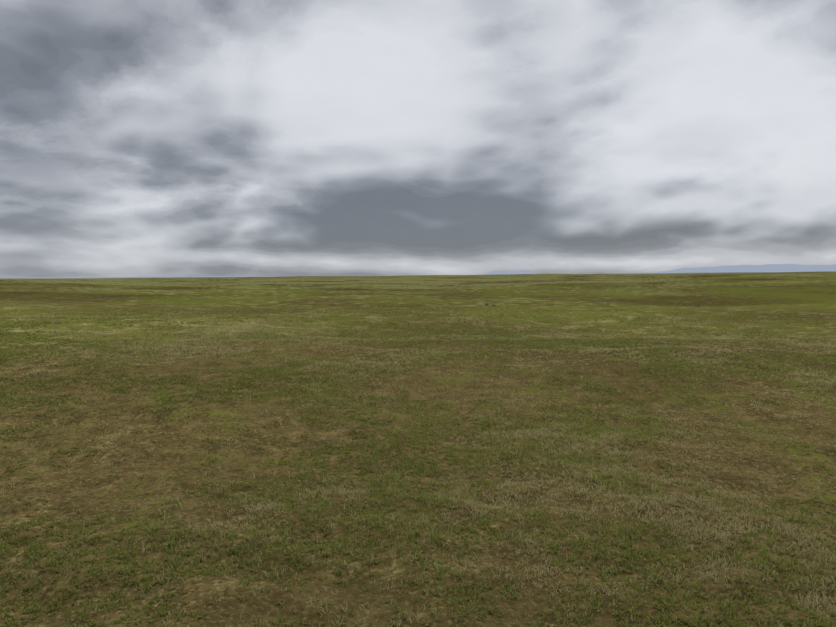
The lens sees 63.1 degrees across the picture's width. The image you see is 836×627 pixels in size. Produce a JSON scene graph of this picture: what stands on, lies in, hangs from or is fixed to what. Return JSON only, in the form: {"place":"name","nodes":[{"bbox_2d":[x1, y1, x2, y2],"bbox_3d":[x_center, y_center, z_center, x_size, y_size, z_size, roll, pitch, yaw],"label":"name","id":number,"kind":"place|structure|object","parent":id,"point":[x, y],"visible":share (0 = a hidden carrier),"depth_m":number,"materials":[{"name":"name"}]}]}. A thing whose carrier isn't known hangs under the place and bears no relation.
{"place":"outdoors","nodes":[
{"label":"outdoors","id":0,"kind":"place"},
{"bbox_2d":[32,276,281,277],"bbox_3d":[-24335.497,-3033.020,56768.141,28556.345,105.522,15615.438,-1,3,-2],"label":"mountain","id":1,"kind":"structure","parent":0,"point":[158,276],"depth_m":57887.33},
{"bbox_2d":[8,297,668,343],"bbox_3d":[-9.208,-0.109,29.250,17.670,0.564,39.748,-2,4,-27],"label":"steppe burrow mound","id":2,"kind":"object","parent":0,"point":[663,342],"visible":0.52,"depth_m":17.90,"materials":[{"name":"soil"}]},
{"bbox_2d":[0,271,835,626],"bbox_3d":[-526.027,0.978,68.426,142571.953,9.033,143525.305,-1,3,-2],"label":"grass field","id":3,"kind":"structure","parent":0,"point":[724,297],"depth_m":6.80,"materials":[{"name":"green plant"}]},
{"bbox_2d":[0,0,835,277],"label":"sky","id":4,"kind":"structure","parent":0,"point":[139,138],"materials":[{"name":"grey"}]},
{"bbox_2d":[482,270,538,274],"bbox_3d":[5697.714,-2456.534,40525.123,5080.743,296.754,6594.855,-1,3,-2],"label":"mountain","id":5,"kind":"structure","parent":0,"point":[516,272],"depth_m":38554.46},
{"bbox_2d":[635,264,835,273],"bbox_3d":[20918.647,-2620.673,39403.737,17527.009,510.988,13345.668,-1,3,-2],"label":"mountain range","id":6,"kind":"structure","parent":0,"point":[774,268],"depth_m":38443.02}
]}

